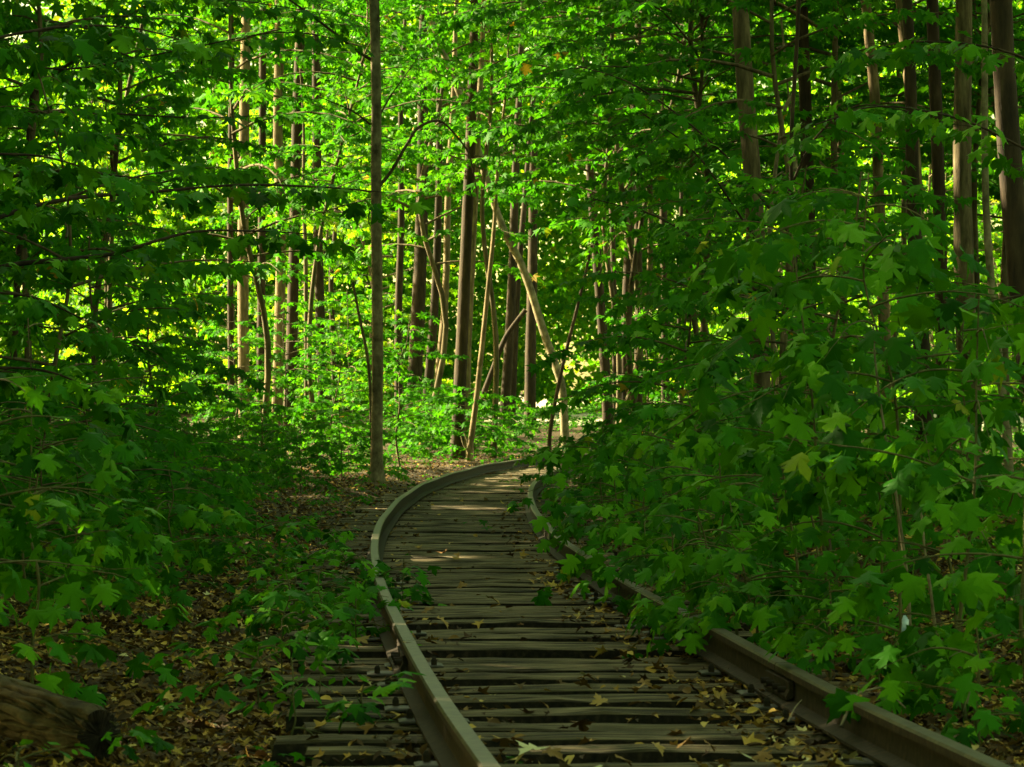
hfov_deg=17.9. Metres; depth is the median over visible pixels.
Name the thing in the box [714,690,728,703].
fallen leaf
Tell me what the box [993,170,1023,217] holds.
forest tree
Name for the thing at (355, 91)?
maple tree
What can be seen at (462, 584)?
fallen leaf
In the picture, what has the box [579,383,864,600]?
maple sapling
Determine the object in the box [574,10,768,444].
forest tree
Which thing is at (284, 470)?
maple bush
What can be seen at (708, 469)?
maple bush
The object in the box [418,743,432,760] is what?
fallen leaf
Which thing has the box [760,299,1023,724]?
maple sapling
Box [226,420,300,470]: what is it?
maple bush
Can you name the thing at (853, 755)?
fallen leaf
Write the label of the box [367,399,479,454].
maple bush
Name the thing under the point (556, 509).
maple sapling
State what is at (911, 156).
forest tree
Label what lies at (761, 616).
maple sapling
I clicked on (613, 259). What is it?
forest tree
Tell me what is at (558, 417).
maple bush
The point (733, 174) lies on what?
forest tree
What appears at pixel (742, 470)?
maple bush
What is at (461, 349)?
forest tree
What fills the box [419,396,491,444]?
maple bush
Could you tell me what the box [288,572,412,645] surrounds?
weed
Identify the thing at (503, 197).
maple tree
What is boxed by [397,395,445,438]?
maple bush
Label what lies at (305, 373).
maple tree
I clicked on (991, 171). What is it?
forest tree
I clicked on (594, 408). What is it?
maple bush
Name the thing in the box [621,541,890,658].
maple sapling
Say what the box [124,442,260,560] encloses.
maple bush
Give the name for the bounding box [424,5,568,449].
crooked tree
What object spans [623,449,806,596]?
sapling
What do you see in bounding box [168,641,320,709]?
weed
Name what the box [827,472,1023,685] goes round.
maple sapling
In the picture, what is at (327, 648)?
sapling
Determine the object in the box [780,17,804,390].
forest tree
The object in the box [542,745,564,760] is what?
fallen leaf
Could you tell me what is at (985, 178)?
forest tree
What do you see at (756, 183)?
maple tree
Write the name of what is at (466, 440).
dead stub
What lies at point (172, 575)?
maple sapling
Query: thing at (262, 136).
forest tree
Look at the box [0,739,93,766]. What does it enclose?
seedling
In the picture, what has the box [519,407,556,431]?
maple bush
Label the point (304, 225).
forest tree
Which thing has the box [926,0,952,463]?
forest tree
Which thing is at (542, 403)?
clearing
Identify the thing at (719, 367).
maple sapling
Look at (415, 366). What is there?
forest tree
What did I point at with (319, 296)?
forest tree
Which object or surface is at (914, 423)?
maple bush
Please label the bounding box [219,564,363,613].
weed
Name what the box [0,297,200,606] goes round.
maple sapling
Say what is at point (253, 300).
forest tree
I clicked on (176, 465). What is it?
maple bush
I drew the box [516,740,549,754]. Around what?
fallen leaf
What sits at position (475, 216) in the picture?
forest tree
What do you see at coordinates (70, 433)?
maple sapling
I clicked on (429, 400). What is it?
maple tree
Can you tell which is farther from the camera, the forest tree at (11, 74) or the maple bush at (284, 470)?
the forest tree at (11, 74)
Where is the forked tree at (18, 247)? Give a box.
[8,0,114,417]
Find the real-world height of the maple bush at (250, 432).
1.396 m
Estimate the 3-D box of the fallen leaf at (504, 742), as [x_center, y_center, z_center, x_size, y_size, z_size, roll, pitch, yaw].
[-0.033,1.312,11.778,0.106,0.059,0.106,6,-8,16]
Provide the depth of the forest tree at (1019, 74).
33.83 m
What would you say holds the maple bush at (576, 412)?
on the ground at (414, 476)
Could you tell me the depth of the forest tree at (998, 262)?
110.92 m
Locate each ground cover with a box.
[4,465,1023,766]
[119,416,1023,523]
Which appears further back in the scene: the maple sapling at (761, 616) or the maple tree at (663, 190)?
the maple tree at (663, 190)
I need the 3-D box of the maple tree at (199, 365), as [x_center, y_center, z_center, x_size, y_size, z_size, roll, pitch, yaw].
[-3.840,0.138,34.083,2.710,3.207,2.629,0,0,-12]
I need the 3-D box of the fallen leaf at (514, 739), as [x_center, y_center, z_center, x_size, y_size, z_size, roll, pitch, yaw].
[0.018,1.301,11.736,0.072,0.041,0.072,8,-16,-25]
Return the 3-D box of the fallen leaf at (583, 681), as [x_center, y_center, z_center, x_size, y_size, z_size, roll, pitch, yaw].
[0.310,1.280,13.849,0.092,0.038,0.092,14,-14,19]
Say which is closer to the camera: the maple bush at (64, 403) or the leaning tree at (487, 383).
the maple bush at (64, 403)
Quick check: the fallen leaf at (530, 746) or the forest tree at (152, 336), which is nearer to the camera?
the fallen leaf at (530, 746)
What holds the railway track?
on the ground at (414, 476)
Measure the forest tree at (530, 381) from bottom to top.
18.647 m
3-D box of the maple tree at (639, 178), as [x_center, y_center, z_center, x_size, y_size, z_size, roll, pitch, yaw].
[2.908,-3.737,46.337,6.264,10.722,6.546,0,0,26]
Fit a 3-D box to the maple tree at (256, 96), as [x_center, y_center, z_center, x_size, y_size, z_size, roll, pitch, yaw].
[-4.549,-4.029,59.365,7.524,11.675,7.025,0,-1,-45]
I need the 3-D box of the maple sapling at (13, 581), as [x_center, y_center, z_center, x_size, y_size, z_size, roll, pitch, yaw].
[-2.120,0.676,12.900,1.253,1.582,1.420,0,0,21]
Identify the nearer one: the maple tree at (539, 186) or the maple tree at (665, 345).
the maple tree at (665, 345)
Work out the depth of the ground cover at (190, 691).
16.99 m
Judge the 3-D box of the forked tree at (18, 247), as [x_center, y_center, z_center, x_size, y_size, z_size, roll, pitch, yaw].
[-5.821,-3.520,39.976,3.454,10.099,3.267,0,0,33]
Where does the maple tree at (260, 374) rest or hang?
on the ground at (414, 476)
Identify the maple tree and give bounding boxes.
[0,0,252,409]
[0,0,304,403]
[0,0,373,363]
[0,17,232,442]
[0,74,270,531]
[0,166,433,291]
[0,186,238,505]
[60,0,429,444]
[63,247,284,500]
[171,320,313,445]
[195,0,514,455]
[206,295,345,451]
[250,1,596,395]
[269,319,398,457]
[288,292,431,446]
[315,0,657,458]
[326,310,484,470]
[406,0,824,422]
[409,0,772,423]
[441,0,787,468]
[448,0,922,339]
[450,0,868,403]
[469,0,927,357]
[525,211,787,506]
[534,0,935,521]
[539,0,1023,393]
[551,0,979,494]
[557,304,698,440]
[573,214,778,469]
[609,165,964,520]
[610,162,867,489]
[639,172,1023,586]
[684,0,1023,438]
[705,0,1023,466]
[770,30,1023,361]
[774,0,1023,390]
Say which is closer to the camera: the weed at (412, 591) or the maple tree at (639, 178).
the weed at (412, 591)
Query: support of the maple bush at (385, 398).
on the ground at (414, 476)
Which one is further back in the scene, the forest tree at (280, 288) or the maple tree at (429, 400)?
the forest tree at (280, 288)
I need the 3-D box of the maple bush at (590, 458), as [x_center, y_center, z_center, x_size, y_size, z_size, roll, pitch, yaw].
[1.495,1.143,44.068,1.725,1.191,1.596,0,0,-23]
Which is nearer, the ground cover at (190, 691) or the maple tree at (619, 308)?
the ground cover at (190, 691)
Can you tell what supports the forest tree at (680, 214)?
on the ground at (414, 476)
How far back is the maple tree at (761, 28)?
44.18 m
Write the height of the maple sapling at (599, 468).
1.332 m
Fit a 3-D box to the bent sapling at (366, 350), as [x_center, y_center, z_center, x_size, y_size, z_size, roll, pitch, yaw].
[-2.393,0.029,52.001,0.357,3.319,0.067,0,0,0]
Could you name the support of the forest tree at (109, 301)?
on the ground at (414, 476)
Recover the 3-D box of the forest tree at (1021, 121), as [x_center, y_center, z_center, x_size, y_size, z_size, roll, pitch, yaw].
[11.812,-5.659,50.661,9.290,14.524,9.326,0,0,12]
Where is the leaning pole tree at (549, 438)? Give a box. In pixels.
[547,245,592,451]
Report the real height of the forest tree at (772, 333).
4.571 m
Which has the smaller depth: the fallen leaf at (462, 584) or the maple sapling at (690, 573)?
the maple sapling at (690, 573)
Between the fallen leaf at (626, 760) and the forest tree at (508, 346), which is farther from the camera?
the forest tree at (508, 346)
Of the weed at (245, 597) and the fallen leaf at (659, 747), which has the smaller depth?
the fallen leaf at (659, 747)
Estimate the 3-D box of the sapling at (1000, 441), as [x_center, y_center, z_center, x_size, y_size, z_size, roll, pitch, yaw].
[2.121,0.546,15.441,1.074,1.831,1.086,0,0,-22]
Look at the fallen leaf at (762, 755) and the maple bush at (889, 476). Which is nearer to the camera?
the fallen leaf at (762, 755)
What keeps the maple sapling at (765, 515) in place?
on the ground at (414, 476)
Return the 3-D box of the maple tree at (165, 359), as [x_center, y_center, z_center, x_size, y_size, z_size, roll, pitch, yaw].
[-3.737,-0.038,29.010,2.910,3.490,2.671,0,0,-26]
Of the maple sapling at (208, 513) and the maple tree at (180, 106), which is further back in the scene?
the maple tree at (180, 106)
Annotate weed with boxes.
[79,721,173,762]
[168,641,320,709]
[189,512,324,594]
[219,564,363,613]
[230,657,334,734]
[244,571,375,639]
[256,511,364,564]
[262,671,378,723]
[284,547,401,599]
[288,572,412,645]
[317,671,426,731]
[362,558,446,605]
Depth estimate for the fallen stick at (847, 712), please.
11.92 m
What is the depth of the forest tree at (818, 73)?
93.31 m
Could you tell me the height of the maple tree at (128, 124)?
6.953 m
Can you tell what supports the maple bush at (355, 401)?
on the ground at (414, 476)
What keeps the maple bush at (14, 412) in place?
on the ground at (414, 476)
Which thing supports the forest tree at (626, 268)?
on the ground at (414, 476)
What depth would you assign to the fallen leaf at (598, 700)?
13.13 m
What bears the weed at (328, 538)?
on the ground at (414, 476)
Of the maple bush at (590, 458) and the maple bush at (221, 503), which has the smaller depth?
the maple bush at (221, 503)
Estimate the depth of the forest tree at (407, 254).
94.08 m
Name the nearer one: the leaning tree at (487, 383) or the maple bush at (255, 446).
the maple bush at (255, 446)
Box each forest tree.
[0,0,5,41]
[0,0,116,353]
[0,88,14,264]
[1,65,21,306]
[10,24,211,423]
[14,78,195,402]
[35,92,208,408]
[106,0,262,388]
[162,97,331,412]
[164,2,368,444]
[174,0,380,425]
[205,86,402,403]
[208,99,429,415]
[227,13,234,440]
[256,6,265,413]
[271,93,474,405]
[283,5,304,438]
[289,0,477,483]
[299,68,308,445]
[312,3,329,428]
[329,75,344,427]
[340,0,556,458]
[394,1,406,427]
[404,6,428,420]
[423,11,442,395]
[434,0,458,434]
[445,0,616,427]
[464,0,485,454]
[466,18,509,460]
[498,7,524,429]
[510,33,538,429]
[542,4,733,399]
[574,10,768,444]
[580,2,613,428]
[607,94,616,423]
[634,155,642,432]
[656,124,827,402]
[677,22,683,400]
[686,90,891,394]
[708,68,898,333]
[732,0,770,495]
[767,93,791,394]
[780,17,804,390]
[796,0,816,425]
[837,26,845,338]
[838,161,950,410]
[847,34,1002,420]
[850,133,1016,418]
[861,0,891,439]
[895,0,927,295]
[902,0,935,452]
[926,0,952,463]
[926,7,1023,353]
[930,138,1016,391]
[953,0,986,483]
[974,79,1023,407]
[981,0,1013,475]
[989,0,1023,420]
[993,63,1021,323]
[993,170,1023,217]
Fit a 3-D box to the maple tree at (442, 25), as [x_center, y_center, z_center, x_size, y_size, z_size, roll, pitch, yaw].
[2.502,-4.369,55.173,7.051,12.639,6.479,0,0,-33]
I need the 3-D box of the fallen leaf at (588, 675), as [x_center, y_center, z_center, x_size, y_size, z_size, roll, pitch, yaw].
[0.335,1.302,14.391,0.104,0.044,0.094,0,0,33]
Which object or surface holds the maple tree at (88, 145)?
on the ground at (414, 476)
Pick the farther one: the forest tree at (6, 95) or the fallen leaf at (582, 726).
the forest tree at (6, 95)
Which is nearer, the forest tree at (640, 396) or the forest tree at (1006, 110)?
the forest tree at (1006, 110)
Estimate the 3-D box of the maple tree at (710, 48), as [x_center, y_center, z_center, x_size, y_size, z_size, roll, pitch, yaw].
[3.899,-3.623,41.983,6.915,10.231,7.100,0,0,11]
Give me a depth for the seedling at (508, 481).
52.06 m
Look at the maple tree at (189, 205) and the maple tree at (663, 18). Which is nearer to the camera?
the maple tree at (189, 205)
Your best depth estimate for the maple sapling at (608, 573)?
17.11 m
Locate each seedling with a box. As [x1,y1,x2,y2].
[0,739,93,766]
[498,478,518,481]
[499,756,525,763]
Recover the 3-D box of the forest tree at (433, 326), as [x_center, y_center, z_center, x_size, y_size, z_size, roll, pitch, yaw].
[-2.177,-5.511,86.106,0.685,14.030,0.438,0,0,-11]
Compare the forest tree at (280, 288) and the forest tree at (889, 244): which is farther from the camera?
the forest tree at (889, 244)
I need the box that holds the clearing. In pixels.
[392,396,1023,433]
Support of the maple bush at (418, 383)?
on the ground at (414, 476)
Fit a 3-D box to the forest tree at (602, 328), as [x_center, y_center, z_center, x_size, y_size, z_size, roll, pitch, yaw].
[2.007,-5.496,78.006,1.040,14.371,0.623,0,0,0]
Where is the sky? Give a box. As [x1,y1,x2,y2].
[0,0,1016,391]
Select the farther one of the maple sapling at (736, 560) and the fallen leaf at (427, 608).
the fallen leaf at (427, 608)
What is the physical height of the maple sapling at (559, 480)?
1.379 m
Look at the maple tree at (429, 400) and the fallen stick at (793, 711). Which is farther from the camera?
the maple tree at (429, 400)
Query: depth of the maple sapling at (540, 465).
41.85 m
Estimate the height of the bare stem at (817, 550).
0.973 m
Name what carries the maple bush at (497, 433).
on the ground at (414, 476)
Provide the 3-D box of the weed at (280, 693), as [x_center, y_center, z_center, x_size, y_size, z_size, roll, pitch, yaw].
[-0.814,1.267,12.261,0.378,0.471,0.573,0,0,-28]
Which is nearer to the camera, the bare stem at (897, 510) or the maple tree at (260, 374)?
the bare stem at (897, 510)
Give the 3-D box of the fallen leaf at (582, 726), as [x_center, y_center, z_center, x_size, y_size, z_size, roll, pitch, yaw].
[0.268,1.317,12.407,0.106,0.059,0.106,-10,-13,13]
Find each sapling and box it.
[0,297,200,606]
[0,375,140,707]
[0,407,191,688]
[0,466,196,641]
[59,470,271,599]
[191,573,362,674]
[352,282,371,449]
[506,423,687,538]
[512,432,636,500]
[529,419,771,567]
[530,489,763,608]
[533,474,712,570]
[556,525,765,629]
[568,513,820,642]
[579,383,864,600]
[612,328,930,604]
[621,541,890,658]
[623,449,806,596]
[625,197,986,663]
[625,535,896,649]
[691,173,1023,627]
[721,454,1021,680]
[734,581,940,680]
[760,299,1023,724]
[760,607,1020,725]
[822,616,1023,747]
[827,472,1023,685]
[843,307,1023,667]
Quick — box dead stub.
[461,429,469,452]
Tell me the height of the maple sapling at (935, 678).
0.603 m
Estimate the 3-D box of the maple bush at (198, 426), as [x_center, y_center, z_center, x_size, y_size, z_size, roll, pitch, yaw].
[-3.728,1.079,37.440,1.838,1.317,1.756,0,0,-4]
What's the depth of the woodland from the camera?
125.49 m
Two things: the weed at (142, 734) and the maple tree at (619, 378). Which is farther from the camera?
the maple tree at (619, 378)
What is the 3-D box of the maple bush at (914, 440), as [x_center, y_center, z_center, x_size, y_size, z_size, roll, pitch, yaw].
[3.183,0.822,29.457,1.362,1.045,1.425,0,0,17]
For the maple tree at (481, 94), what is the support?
on the ground at (414, 476)
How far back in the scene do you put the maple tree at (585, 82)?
26.98 m
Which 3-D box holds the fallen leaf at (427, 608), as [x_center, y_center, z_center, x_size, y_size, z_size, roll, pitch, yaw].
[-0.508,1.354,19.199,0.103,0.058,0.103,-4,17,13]
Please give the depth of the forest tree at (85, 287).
97.52 m
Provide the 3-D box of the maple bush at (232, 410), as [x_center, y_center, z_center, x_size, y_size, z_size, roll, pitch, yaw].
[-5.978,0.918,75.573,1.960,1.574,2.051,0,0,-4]
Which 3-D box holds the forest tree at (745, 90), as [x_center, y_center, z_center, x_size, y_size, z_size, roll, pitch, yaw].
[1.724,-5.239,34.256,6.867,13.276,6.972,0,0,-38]
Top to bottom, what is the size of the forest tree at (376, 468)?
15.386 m
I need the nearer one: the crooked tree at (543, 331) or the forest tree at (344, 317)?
the crooked tree at (543, 331)
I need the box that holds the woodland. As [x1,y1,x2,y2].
[0,0,1023,414]
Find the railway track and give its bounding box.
[269,454,1022,766]
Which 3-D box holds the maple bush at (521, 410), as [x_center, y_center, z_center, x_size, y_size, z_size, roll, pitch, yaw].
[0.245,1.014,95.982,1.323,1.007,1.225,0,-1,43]
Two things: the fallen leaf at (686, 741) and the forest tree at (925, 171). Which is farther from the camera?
the forest tree at (925, 171)
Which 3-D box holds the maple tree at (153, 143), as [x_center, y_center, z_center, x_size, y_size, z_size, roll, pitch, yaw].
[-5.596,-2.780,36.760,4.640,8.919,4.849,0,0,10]
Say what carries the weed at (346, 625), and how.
on the ground at (414, 476)
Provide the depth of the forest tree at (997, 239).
84.58 m
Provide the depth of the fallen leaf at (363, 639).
16.79 m
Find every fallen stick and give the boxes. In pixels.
[787,700,801,722]
[839,686,905,727]
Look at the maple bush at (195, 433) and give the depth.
41.03 m
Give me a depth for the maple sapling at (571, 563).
18.68 m
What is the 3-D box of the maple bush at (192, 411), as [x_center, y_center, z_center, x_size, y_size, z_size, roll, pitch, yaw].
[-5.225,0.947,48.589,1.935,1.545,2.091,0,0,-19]
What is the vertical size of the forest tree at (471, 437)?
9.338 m
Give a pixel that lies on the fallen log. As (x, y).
(35, 713)
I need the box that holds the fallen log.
[0,674,120,760]
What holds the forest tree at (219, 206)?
on the ground at (414, 476)
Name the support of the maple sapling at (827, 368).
on the ground at (414, 476)
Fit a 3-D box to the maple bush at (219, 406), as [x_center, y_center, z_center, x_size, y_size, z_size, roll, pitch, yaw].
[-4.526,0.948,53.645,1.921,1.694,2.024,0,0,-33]
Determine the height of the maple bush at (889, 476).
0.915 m
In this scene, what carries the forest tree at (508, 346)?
on the ground at (414, 476)
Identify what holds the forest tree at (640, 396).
on the ground at (414, 476)
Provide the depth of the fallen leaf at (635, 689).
13.89 m
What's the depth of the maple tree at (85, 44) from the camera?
19.18 m
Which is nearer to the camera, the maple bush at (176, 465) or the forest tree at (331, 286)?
the maple bush at (176, 465)
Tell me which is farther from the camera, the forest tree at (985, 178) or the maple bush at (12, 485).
the forest tree at (985, 178)
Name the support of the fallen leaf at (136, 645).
on the ground at (414, 476)
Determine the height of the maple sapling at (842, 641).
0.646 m
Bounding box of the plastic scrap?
[901,615,908,631]
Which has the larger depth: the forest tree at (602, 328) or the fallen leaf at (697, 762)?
the forest tree at (602, 328)
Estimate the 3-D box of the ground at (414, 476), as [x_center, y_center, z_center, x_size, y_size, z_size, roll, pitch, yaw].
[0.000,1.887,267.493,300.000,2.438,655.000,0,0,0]
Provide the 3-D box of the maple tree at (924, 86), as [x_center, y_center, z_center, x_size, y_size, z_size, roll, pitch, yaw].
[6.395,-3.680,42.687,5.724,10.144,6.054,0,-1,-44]
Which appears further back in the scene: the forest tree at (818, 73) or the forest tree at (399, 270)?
the forest tree at (818, 73)
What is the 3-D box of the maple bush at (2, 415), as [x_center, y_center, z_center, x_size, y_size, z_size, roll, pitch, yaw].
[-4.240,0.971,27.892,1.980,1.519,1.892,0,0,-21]
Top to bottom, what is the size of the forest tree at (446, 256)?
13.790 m
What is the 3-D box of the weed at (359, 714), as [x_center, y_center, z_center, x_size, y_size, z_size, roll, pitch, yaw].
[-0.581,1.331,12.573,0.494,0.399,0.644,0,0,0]
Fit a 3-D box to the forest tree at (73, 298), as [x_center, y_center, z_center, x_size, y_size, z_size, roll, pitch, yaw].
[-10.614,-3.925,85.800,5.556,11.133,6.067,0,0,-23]
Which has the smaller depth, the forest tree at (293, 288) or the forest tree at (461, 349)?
the forest tree at (461, 349)
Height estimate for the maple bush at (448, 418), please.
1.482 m
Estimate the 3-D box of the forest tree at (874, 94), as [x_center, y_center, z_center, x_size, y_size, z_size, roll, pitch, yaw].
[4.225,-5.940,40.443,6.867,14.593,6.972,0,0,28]
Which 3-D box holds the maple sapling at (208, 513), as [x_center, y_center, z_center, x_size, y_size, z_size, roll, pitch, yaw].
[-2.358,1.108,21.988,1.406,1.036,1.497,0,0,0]
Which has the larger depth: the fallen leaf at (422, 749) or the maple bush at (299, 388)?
the maple bush at (299, 388)
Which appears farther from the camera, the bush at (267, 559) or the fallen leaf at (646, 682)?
the bush at (267, 559)
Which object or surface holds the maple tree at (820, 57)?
on the ground at (414, 476)
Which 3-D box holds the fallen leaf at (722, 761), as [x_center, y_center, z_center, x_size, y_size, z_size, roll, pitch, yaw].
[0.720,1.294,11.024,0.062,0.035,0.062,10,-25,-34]
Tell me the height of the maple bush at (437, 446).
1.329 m
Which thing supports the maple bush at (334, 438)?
on the ground at (414, 476)
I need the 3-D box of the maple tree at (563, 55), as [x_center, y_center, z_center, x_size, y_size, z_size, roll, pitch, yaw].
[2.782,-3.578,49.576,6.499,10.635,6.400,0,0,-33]
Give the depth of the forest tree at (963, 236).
35.94 m
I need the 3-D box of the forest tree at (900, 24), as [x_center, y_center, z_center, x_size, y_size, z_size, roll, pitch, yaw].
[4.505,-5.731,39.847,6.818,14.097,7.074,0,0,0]
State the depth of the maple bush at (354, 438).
51.15 m
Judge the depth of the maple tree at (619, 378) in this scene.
51.92 m
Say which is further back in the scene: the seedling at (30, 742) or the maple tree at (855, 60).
the maple tree at (855, 60)
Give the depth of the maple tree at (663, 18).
44.95 m
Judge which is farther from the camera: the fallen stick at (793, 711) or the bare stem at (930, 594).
the bare stem at (930, 594)
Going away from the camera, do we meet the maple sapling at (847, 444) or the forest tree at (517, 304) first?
the maple sapling at (847, 444)
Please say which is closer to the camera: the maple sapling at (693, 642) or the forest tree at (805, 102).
the maple sapling at (693, 642)
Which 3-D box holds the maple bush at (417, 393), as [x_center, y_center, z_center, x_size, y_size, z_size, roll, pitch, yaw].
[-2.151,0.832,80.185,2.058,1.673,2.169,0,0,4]
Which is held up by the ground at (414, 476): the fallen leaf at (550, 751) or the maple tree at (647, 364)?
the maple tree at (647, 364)
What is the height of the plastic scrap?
0.110 m
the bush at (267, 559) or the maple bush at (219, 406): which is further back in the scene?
the maple bush at (219, 406)
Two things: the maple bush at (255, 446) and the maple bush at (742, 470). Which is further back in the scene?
the maple bush at (255, 446)
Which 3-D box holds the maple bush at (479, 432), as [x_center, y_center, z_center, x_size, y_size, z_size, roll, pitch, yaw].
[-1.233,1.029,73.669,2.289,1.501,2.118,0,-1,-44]
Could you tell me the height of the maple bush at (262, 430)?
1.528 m
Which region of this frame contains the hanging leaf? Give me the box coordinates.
[519,60,531,75]
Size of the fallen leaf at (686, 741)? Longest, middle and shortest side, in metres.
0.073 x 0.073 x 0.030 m
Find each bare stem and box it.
[796,388,818,556]
[872,323,911,625]
[921,512,937,634]
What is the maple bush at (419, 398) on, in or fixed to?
on the ground at (414, 476)
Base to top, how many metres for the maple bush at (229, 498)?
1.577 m
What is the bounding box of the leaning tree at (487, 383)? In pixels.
[478,309,526,417]
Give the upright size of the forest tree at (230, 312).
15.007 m
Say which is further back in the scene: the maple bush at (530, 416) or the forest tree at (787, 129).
the maple bush at (530, 416)
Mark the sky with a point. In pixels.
(586, 364)
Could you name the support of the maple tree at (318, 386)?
on the ground at (414, 476)
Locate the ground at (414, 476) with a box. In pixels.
[0,392,1023,766]
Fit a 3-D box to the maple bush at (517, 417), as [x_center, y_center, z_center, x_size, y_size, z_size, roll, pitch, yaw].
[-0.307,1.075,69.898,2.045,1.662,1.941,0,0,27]
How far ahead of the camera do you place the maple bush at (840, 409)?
37.70 m
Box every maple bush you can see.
[0,403,249,574]
[0,405,57,502]
[0,408,189,582]
[0,411,123,525]
[0,429,194,585]
[60,424,257,564]
[63,402,140,435]
[113,396,231,467]
[119,458,244,536]
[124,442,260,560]
[129,412,219,484]
[140,420,267,507]
[165,420,262,491]
[188,390,290,472]
[203,406,286,473]
[209,404,315,486]
[216,390,292,439]
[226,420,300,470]
[249,424,345,492]
[258,387,336,438]
[273,408,410,481]
[306,422,393,473]
[315,385,388,427]
[350,393,404,431]
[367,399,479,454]
[386,384,452,436]
[389,402,470,454]
[391,394,485,446]
[394,405,480,452]
[397,379,478,436]
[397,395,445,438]
[410,397,507,449]
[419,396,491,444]
[423,385,534,461]
[464,395,541,455]
[516,401,540,427]
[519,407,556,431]
[534,398,578,427]
[562,421,680,505]
[566,424,647,498]
[568,406,601,429]
[572,399,601,424]
[623,405,723,490]
[650,431,888,583]
[716,433,906,547]
[794,381,890,440]
[807,393,966,488]
[834,421,923,505]
[882,443,1005,517]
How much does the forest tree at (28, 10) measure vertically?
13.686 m
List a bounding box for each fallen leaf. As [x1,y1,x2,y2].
[129,644,142,649]
[354,635,369,643]
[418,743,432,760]
[422,606,433,612]
[457,581,466,588]
[492,735,516,746]
[509,737,522,742]
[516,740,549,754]
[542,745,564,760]
[570,719,593,731]
[573,677,591,689]
[576,673,597,681]
[590,692,608,705]
[615,754,631,766]
[629,683,644,692]
[637,678,653,688]
[651,742,665,755]
[677,736,693,747]
[689,755,701,766]
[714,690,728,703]
[715,758,730,766]
[751,749,772,761]
[841,751,864,761]
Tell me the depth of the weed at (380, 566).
20.41 m
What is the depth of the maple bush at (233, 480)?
25.90 m
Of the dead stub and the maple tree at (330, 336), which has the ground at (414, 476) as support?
the maple tree at (330, 336)
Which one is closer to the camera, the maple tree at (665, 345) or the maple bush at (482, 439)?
the maple tree at (665, 345)
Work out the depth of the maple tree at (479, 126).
67.81 m
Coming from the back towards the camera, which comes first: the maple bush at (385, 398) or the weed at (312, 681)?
the maple bush at (385, 398)
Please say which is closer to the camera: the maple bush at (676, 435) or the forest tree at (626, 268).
the maple bush at (676, 435)
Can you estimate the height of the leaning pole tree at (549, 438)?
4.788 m
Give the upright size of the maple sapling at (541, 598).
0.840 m
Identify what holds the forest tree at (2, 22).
on the ground at (414, 476)
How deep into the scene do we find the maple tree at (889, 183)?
21.77 m

